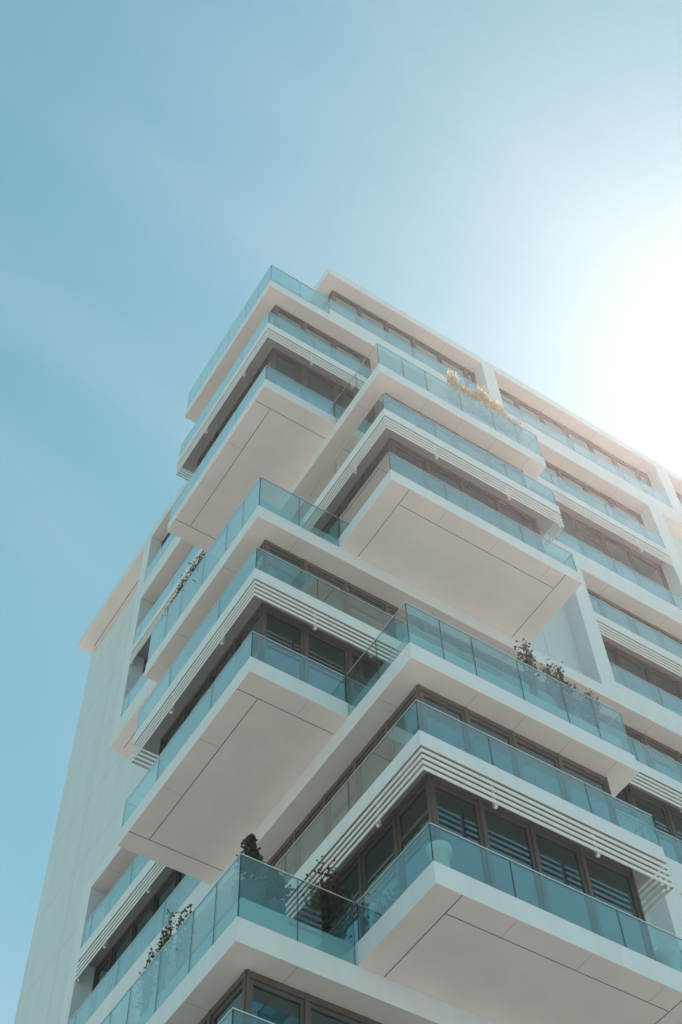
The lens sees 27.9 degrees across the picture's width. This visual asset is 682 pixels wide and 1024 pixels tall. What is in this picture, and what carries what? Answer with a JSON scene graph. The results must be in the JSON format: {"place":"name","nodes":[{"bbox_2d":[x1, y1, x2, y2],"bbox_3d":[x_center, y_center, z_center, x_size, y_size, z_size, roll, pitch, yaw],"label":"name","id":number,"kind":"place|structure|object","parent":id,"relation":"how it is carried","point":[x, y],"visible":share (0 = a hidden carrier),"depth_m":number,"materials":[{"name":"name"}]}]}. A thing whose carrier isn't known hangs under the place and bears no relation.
{"place":"outdoors","nodes":[
{"label":"outdoors","id":0,"kind":"place"},
{"bbox_2d":[0,0,681,1023],"label":"sky","id":1,"kind":"structure","parent":0,"point":[505,176],"materials":[{"name":"blue"}]},
{"bbox_2d":[14,265,681,1023],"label":"apartment building","id":2,"kind":"structure","parent":0,"point":[320,657],"depth_m":33.23,"materials":[{"name":"concrete"}]},
{"bbox_2d":[108,921,132,983],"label":"window","id":3,"kind":"structure","parent":2,"relation":"in","point":[123,942],"depth_m":36.32,"materials":[{"name":"glass"}]},
{"bbox_2d":[126,895,153,972],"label":"window","id":4,"kind":"structure","parent":2,"relation":"in","point":[140,944],"depth_m":35.47,"materials":[{"name":"glass"}]},
{"bbox_2d":[134,948,157,1017],"bbox_3d":[-3.523,8.559,25.099,0.320,1.537,0.608,36,-66,-21],"label":"terrace shrub","id":5,"kind":"object","parent":2,"relation":"on","point":[146,982],"visible":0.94,"depth_m":24.95,"materials":[{"name":"green plant"}]},
{"bbox_2d":[148,870,175,945],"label":"window","id":6,"kind":"structure","parent":2,"relation":"in","point":[167,887],"depth_m":35.01,"materials":[{"name":"glass"}]},
{"bbox_2d":[151,905,176,996],"bbox_3d":[-3.216,7.995,25.063,0.563,2.053,0.364,-28,-62,15],"label":"terrace shrub","id":7,"kind":"object","parent":2,"relation":"on","point":[165,938],"visible":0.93,"depth_m":24.91,"materials":[{"name":"green plant"}]},
{"bbox_2d":[158,709,183,756],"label":"window","id":8,"kind":"structure","parent":2,"relation":"in","point":[178,722],"depth_m":32.65,"materials":[{"name":"glass"}]},
{"bbox_2d":[171,572,185,602],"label":"terrace shrub","id":9,"kind":"object","parent":2,"relation":"on","point":[180,587],"visible":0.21,"depth_m":36.98,"materials":[{"name":"green plant"}]},
{"bbox_2d":[170,904,194,973],"bbox_3d":[-2.834,7.610,24.474,0.299,1.438,0.774,28,-63,-17],"label":"terrace shrub","id":10,"kind":"object","parent":2,"relation":"on","point":[184,941],"visible":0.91,"depth_m":24.37,"materials":[{"name":"green plant"}]},
{"bbox_2d":[171,870,194,915],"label":"window","id":11,"kind":"structure","parent":2,"relation":"in","point":[187,886],"depth_m":34.21,"materials":[{"name":"blue glass"}]},
{"bbox_2d":[182,557,195,590],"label":"terrace shrub","id":12,"kind":"object","parent":2,"relation":"on","point":[192,570],"visible":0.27,"depth_m":36.66,"materials":[{"name":"green plant"}]},
{"bbox_2d":[183,674,208,722],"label":"window","id":13,"kind":"structure","parent":2,"relation":"in","point":[201,691],"depth_m":32.14,"materials":[{"name":"clear glass"}]},
{"bbox_2d":[194,878,200,888],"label":"window","id":14,"kind":"structure","parent":2,"relation":"in","point":[197,881],"depth_m":33.46,"materials":[{"name":"brown glass"}]},
{"bbox_2d":[192,550,205,580],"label":"terrace shrub","id":15,"kind":"object","parent":2,"relation":"on","point":[200,558],"visible":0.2,"depth_m":36.41,"materials":[{"name":"green plant"}]},
{"bbox_2d":[186,928,211,961],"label":"window","id":16,"kind":"structure","parent":2,"relation":"in","point":[210,931],"depth_m":31.19,"materials":[{"name":"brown glass"}]},
{"bbox_2d":[208,639,234,688],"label":"window","id":17,"kind":"structure","parent":2,"relation":"in","point":[227,656],"depth_m":31.62,"materials":[{"name":"brown glass"}]},
{"bbox_2d":[212,904,233,930],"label":"window","id":18,"kind":"structure","parent":2,"relation":"in","point":[232,905],"depth_m":30.73,"materials":[{"name":"brown glass"}]},
{"bbox_2d":[208,969,252,1023],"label":"window","id":19,"kind":"structure","parent":2,"relation":"in","point":[232,997],"depth_m":22.26,"materials":[{"name":"brown metal"}]},
{"bbox_2d":[231,833,265,905],"bbox_3d":[-1.602,6.314,23.944,0.603,1.837,0.634,3,-58,-3],"label":"potted conifer","id":20,"kind":"object","parent":2,"relation":"on","point":[252,889],"visible":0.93,"depth_m":23.80,"materials":[{"name":"plant"}]},
{"bbox_2d":[234,603,266,662],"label":"window","id":21,"kind":"structure","parent":2,"relation":"in","point":[253,623],"depth_m":30.80,"materials":[{"name":"brown metal"}]},
{"bbox_2d":[254,868,265,884],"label":"window","id":22,"kind":"structure","parent":2,"relation":"in","point":[260,874],"depth_m":29.97,"materials":[{"name":"brown glass"}]},
{"bbox_2d":[257,540,268,573],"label":"window","id":23,"kind":"structure","parent":2,"relation":"in","point":[260,562],"depth_m":32.88,"materials":[{"name":"brown glass"}]},
{"bbox_2d":[241,969,306,1023],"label":"window","id":24,"kind":"structure","parent":2,"relation":"in","point":[273,1001],"depth_m":22.18,"materials":[{"name":"brown metal"}]},
{"bbox_2d":[261,868,295,914],"bbox_3d":[-1.195,6.727,23.923,0.702,1.347,0.648,15,-60,-10],"label":"potted conifer","id":25,"kind":"object","parent":2,"relation":"on","point":[279,891],"visible":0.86,"depth_m":23.87,"materials":[{"name":"plant"}]},
{"bbox_2d":[265,831,293,898],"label":"window","id":26,"kind":"structure","parent":2,"relation":"in","point":[289,842],"depth_m":29.41,"materials":[{"name":"glass"}]},
{"bbox_2d":[257,602,305,682],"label":"window","id":27,"kind":"structure","parent":2,"relation":"in","point":[283,629],"depth_m":30.36,"materials":[{"name":"glass"}]},
{"bbox_2d":[261,540,305,592],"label":"window","id":28,"kind":"structure","parent":2,"relation":"in","point":[277,568],"depth_m":32.88,"materials":[{"name":"glass"}]},
{"bbox_2d":[270,348,304,399],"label":"window","id":29,"kind":"structure","parent":2,"relation":"in","point":[289,367],"depth_m":41.87,"materials":[{"name":"glass"}]},
{"bbox_2d":[294,795,323,874],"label":"window","id":30,"kind":"structure","parent":2,"relation":"in","point":[313,837],"depth_m":28.77,"materials":[{"name":"glass"}]},
{"bbox_2d":[298,895,322,923],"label":"window","id":31,"kind":"structure","parent":2,"relation":"in","point":[302,916],"depth_m":27.02,"materials":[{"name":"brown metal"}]},
{"bbox_2d":[305,365,337,417],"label":"window","id":32,"kind":"structure","parent":2,"relation":"in","point":[315,382],"depth_m":42.26,"materials":[{"name":"glass"}]},
{"bbox_2d":[299,855,354,939],"bbox_3d":[-0.252,7.122,24.706,1.085,2.224,0.828,28,-63,-17],"label":"brown bush","id":33,"kind":"object","parent":2,"relation":"on","point":[331,917],"visible":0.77,"depth_m":24.51,"materials":[{"name":"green plant"}]},
{"bbox_2d":[306,560,347,613],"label":"window","id":34,"kind":"structure","parent":2,"relation":"in","point":[327,594],"depth_m":33.24,"materials":[{"name":"glass"}]},
{"bbox_2d":[306,624,351,704],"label":"window","id":35,"kind":"structure","parent":2,"relation":"in","point":[321,648],"depth_m":30.70,"materials":[{"name":"glass"}]},
{"bbox_2d":[321,502,342,539],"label":"window","id":36,"kind":"structure","parent":2,"relation":"in","point":[330,528],"depth_m":37.10,"materials":[{"name":"glass"}]},
{"bbox_2d":[324,759,355,839],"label":"window","id":37,"kind":"structure","parent":2,"relation":"in","point":[338,807],"depth_m":28.25,"materials":[{"name":"glass"}]},
{"bbox_2d":[337,383,343,396],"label":"window","id":38,"kind":"structure","parent":2,"relation":"in","point":[340,388],"depth_m":43.16,"materials":[{"name":"glass"}]},
{"bbox_2d":[326,851,361,946],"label":"window","id":39,"kind":"structure","parent":2,"relation":"in","point":[351,890],"depth_m":25.77,"materials":[{"name":"glass"}]},
{"bbox_2d":[342,470,367,531],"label":"window","id":40,"kind":"structure","parent":2,"relation":"in","point":[362,497],"depth_m":36.44,"materials":[{"name":"glass"}]},
{"bbox_2d":[350,646,383,701],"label":"window","id":41,"kind":"structure","parent":2,"relation":"in","point":[365,669],"depth_m":31.37,"materials":[{"name":"clear glass"}]},
{"bbox_2d":[346,581,388,634],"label":"window","id":42,"kind":"structure","parent":2,"relation":"in","point":[357,609],"depth_m":33.59,"materials":[{"name":"glass"}]},
{"bbox_2d":[354,721,388,801],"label":"window","id":43,"kind":"structure","parent":2,"relation":"in","point":[377,762],"depth_m":27.74,"materials":[{"name":"glass"}]},
{"bbox_2d":[358,811,398,936],"bbox_3d":[0.748,6.817,24.814,0.150,2.832,1.184,28,-63,-17],"label":"window","id":44,"kind":"structure","parent":2,"relation":"in","point":[378,852],"depth_m":25.28,"materials":[{"name":"glass"}]},
{"bbox_2d":[366,438,397,498],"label":"window","id":45,"kind":"structure","parent":2,"relation":"in","point":[384,468],"depth_m":35.90,"materials":[{"name":"glass"}]},
{"bbox_2d":[367,883,405,923],"bbox_3d":[0.848,6.932,23.791,0.808,0.978,0.669,-3,-58,0],"label":"green bush","id":46,"kind":"object","parent":2,"relation":"on","point":[381,911],"visible":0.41,"depth_m":23.72,"materials":[{"name":"green plant"}]},
{"bbox_2d":[386,684,427,763],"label":"window","id":47,"kind":"structure","parent":2,"relation":"in","point":[406,728],"depth_m":27.22,"materials":[{"name":"clear glass"}]},
{"bbox_2d":[386,601,427,641],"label":"window","id":48,"kind":"structure","parent":2,"relation":"in","point":[395,631],"depth_m":34.12,"materials":[{"name":"glass"}]},
{"bbox_2d":[388,438,431,491],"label":"window","id":49,"kind":"structure","parent":2,"relation":"in","point":[403,452],"depth_m":35.74,"materials":[{"name":"glass"}]},
{"bbox_2d":[393,772,440,896],"bbox_3d":[1.369,5.981,24.315,0.150,2.832,1.126,28,-63,-17],"label":"window","id":50,"kind":"structure","parent":2,"relation":"in","point":[410,816],"depth_m":24.73,"materials":[{"name":"glass"}]},
{"bbox_2d":[420,412,456,448],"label":"window","id":51,"kind":"structure","parent":2,"relation":"in","point":[427,426],"depth_m":38.64,"materials":[{"name":"glass"}]},
{"bbox_2d":[426,840,451,867],"bbox_3d":[1.675,5.939,23.069,0.444,0.745,0.444,28,-63,-17],"label":"planter pot","id":52,"kind":"object","parent":2,"relation":"on","point":[442,851],"visible":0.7,"depth_m":23.16,"materials":[{"name":"ceramic"}]},
{"bbox_2d":[415,684,472,754],"bbox_3d":[2.028,4.317,26.725,1.157,2.153,0.150,28,-63,-17],"label":"window","id":53,"kind":"structure","parent":2,"relation":"in","point":[440,726],"depth_m":27.07,"materials":[{"name":"clear glass"}]},
{"bbox_2d":[425,622,466,660],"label":"window","id":54,"kind":"structure","parent":2,"relation":"in","point":[431,630],"depth_m":34.58,"materials":[{"name":"blue glass"}]},
{"bbox_2d":[427,458,469,511],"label":"window","id":55,"kind":"structure","parent":2,"relation":"in","point":[439,472],"depth_m":36.10,"materials":[{"name":"glass"}]},
{"bbox_2d":[443,369,465,407],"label":"terrace shrub","id":56,"kind":"object","parent":2,"relation":"on","point":[451,392],"visible":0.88,"depth_m":40.77,"materials":[{"name":"yellow plant"}]},
{"bbox_2d":[425,772,493,886],"bbox_3d":[2.098,5.845,24.251,1.157,2.832,0.150,28,-63,-17],"label":"window","id":57,"kind":"structure","parent":2,"relation":"in","point":[459,810],"depth_m":24.61,"materials":[{"name":"glass"}]},
{"bbox_2d":[461,386,481,416],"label":"terrace shrub","id":58,"kind":"object","parent":2,"relation":"on","point":[470,406],"visible":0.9,"depth_m":40.64,"materials":[{"name":"yellow plant"}]},
{"bbox_2d":[454,432,491,468],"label":"window","id":59,"kind":"structure","parent":2,"relation":"in","point":[462,446],"depth_m":38.99,"materials":[{"name":"glass"}]},
{"bbox_2d":[464,642,504,679],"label":"window","id":60,"kind":"structure","parent":2,"relation":"in","point":[479,655],"depth_m":34.94,"materials":[{"name":"teal glass"}]},
{"bbox_2d":[463,478,506,532],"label":"window","id":61,"kind":"structure","parent":2,"relation":"in","point":[475,492],"depth_m":36.45,"materials":[{"name":"glass"}]},
{"bbox_2d":[473,386,498,427],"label":"terrace shrub","id":62,"kind":"object","parent":2,"relation":"on","point":[484,414],"visible":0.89,"depth_m":41.08,"materials":[{"name":"yellow plant"}]},
{"bbox_2d":[466,708,522,779],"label":"window","id":63,"kind":"structure","parent":2,"relation":"in","point":[504,757],"depth_m":27.43,"materials":[{"name":"glass"}]},
{"bbox_2d":[493,400,512,434],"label":"terrace shrub","id":64,"kind":"object","parent":2,"relation":"on","point":[503,424],"visible":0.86,"depth_m":41.01,"materials":[{"name":"yellow plant"}]},
{"bbox_2d":[488,451,527,488],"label":"window","id":65,"kind":"structure","parent":2,"relation":"in","point":[496,465],"depth_m":39.36,"materials":[{"name":"glass"}]},
{"bbox_2d":[498,387,521,419],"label":"window","id":66,"kind":"structure","parent":2,"relation":"in","point":[505,396],"depth_m":51.49,"materials":[{"name":"glass"}]},
{"bbox_2d":[480,797,548,911],"bbox_3d":[3.084,6.369,24.603,1.184,2.832,0.150,28,-63,-17],"label":"window","id":67,"kind":"structure","parent":2,"relation":"in","point":[510,835],"depth_m":24.90,"materials":[{"name":"glass"}]},
{"bbox_2d":[506,413,526,444],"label":"terrace shrub","id":68,"kind":"object","parent":2,"relation":"on","point":[520,435],"visible":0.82,"depth_m":41.06,"materials":[{"name":"yellow plant"}]},
{"bbox_2d":[501,661,541,698],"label":"window","id":69,"kind":"structure","parent":2,"relation":"in","point":[509,670],"depth_m":35.23,"materials":[{"name":"teal glass"}]},
{"bbox_2d":[499,498,545,553],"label":"window","id":70,"kind":"structure","parent":2,"relation":"in","point":[508,510],"depth_m":36.84,"materials":[{"name":"glass"}]},
{"bbox_2d":[513,638,540,697],"bbox_3d":[4.079,3.405,29.989,0.569,2.097,0.371,16,-60,-11],"label":"terrace shrub","id":71,"kind":"object","parent":2,"relation":"on","point":[529,672],"visible":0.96,"depth_m":29.92,"materials":[{"name":"green plant"}]},
{"bbox_2d":[513,731,569,801],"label":"window","id":72,"kind":"structure","parent":2,"relation":"in","point":[534,772],"depth_m":27.78,"materials":[{"name":"glass"}]},
{"bbox_2d":[545,524,556,539],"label":"window","id":73,"kind":"structure","parent":2,"relation":"in","point":[552,524],"depth_m":44.02,"materials":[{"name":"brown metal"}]},
{"bbox_2d":[539,460,565,491],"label":"window","id":74,"kind":"structure","parent":2,"relation":"in","point":[545,475],"depth_m":48.11,"materials":[{"name":"blue glass"}]},
{"bbox_2d":[538,680,578,717],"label":"window","id":75,"kind":"structure","parent":2,"relation":"in","point":[543,686],"depth_m":35.53,"materials":[{"name":"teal glass"}]},
{"bbox_2d":[540,659,580,715],"bbox_3d":[4.809,3.842,30.122,1.038,1.832,0.480,28,-63,-17],"label":"terrace shrub","id":76,"kind":"object","parent":2,"relation":"on","point":[556,689],"visible":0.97,"depth_m":29.94,"materials":[{"name":"green plant"}]},
{"bbox_2d":[531,821,601,935],"bbox_3d":[4.081,6.899,24.958,1.184,2.832,0.150,28,-63,-17],"label":"window","id":77,"kind":"structure","parent":2,"relation":"in","point":[560,858],"depth_m":25.25,"materials":[{"name":"glass"}]},
{"bbox_2d":[553,509,586,556],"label":"window","id":78,"kind":"structure","parent":2,"relation":"in","point":[570,525],"depth_m":44.89,"materials":[{"name":"brown glass"}]},
{"bbox_2d":[559,468,592,506],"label":"window","id":79,"kind":"structure","parent":2,"relation":"in","point":[573,491],"depth_m":48.52,"materials":[{"name":"brown glass"}]},
{"bbox_2d":[573,688,603,729],"bbox_3d":[5.408,4.324,30.164,0.837,1.368,0.424,28,-63,-17],"label":"terrace shrub","id":80,"kind":"object","parent":2,"relation":"on","point":[585,705],"visible":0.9,"depth_m":30.04,"materials":[{"name":"green plant"}]},
{"bbox_2d":[559,754,619,826],"bbox_3d":[5.047,5.922,27.801,1.275,2.153,0.150,28,-63,-17],"label":"window","id":81,"kind":"structure","parent":2,"relation":"in","point":[602,805],"depth_m":28.16,"materials":[{"name":"brown glass"}]},
{"bbox_2d":[575,700,614,735],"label":"window","id":82,"kind":"structure","parent":2,"relation":"in","point":[606,720],"depth_m":36.04,"materials":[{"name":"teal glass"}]},
{"bbox_2d":[575,518,615,572],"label":"window","id":83,"kind":"structure","parent":2,"relation":"in","point":[590,536],"depth_m":45.42,"materials":[{"name":"brown glass"}]},
{"bbox_2d":[587,589,606,617],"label":"window","id":84,"kind":"structure","parent":2,"relation":"in","point":[597,606],"depth_m":41.76,"materials":[{"name":"brown glass"}]},
{"bbox_2d":[585,483,619,521],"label":"window","id":85,"kind":"structure","parent":2,"relation":"in","point":[592,491],"depth_m":48.90,"materials":[{"name":"blue glass"}]},
{"bbox_2d":[603,640,628,688],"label":"window","id":86,"kind":"structure","parent":2,"relation":"in","point":[619,676],"depth_m":39.26,"materials":[{"name":"glass"}]},
{"bbox_2d":[599,595,636,633],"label":"window","id":87,"kind":"structure","parent":2,"relation":"in","point":[612,614],"depth_m":42.03,"materials":[{"name":"glass"}]},
{"bbox_2d":[580,844,656,960],"bbox_3d":[5.117,7.450,25.327,1.275,2.832,0.150,28,-63,-17],"label":"window","id":88,"kind":"structure","parent":2,"relation":"in","point":[611,882],"depth_m":25.64,"materials":[{"name":"glass"}]},
{"bbox_2d":[602,533,643,588],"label":"window","id":89,"kind":"structure","parent":2,"relation":"in","point":[618,552],"depth_m":45.80,"materials":[{"name":"glass"}]},
{"bbox_2d":[614,456,641,486],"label":"window","id":90,"kind":"structure","parent":2,"relation":"in","point":[622,465],"depth_m":53.55,"materials":[{"name":"glass"}]},
{"bbox_2d":[613,784,643,837],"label":"window","id":91,"kind":"structure","parent":2,"relation":"in","point":[626,822],"depth_m":33.22,"materials":[{"name":"teal glass"}]},
{"bbox_2d":[611,498,649,539],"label":"window","id":92,"kind":"structure","parent":2,"relation":"in","point":[618,506],"depth_m":49.29,"materials":[{"name":"glass"}]},
{"bbox_2d":[609,716,654,769],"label":"window","id":93,"kind":"structure","parent":2,"relation":"in","point":[643,754],"depth_m":36.16,"materials":[{"name":"teal glass"}]},
{"bbox_2d":[616,647,661,705],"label":"window","id":94,"kind":"structure","parent":2,"relation":"in","point":[631,664],"depth_m":39.52,"materials":[{"name":"glass"}]},
{"bbox_2d":[629,611,666,650],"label":"window","id":95,"kind":"structure","parent":2,"relation":"in","point":[644,632],"depth_m":42.39,"materials":[{"name":"blue glass"}]},
{"bbox_2d":[630,549,676,606],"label":"window","id":96,"kind":"structure","parent":2,"relation":"in","point":[647,568],"depth_m":46.18,"materials":[{"name":"glass"}]},
{"bbox_2d":[629,785,681,863],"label":"window","id":97,"kind":"structure","parent":2,"relation":"in","point":[658,809],"depth_m":33.64,"materials":[{"name":"glass"}]},
{"bbox_2d":[644,734,681,782],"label":"window","id":98,"kind":"structure","parent":2,"relation":"in","point":[662,764],"depth_m":36.48,"materials":[{"name":"brown glass"}]},
{"bbox_2d":[648,665,681,715],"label":"window","id":99,"kind":"structure","parent":2,"relation":"in","point":[661,680],"depth_m":39.99,"materials":[{"name":"brown glass"}]},
{"bbox_2d":[655,944,681,971],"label":"planter pot","id":100,"kind":"object","parent":2,"relation":"on","point":[668,955],"visible":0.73,"depth_m":24.67,"materials":[{"name":"ceramic"}]}
]}

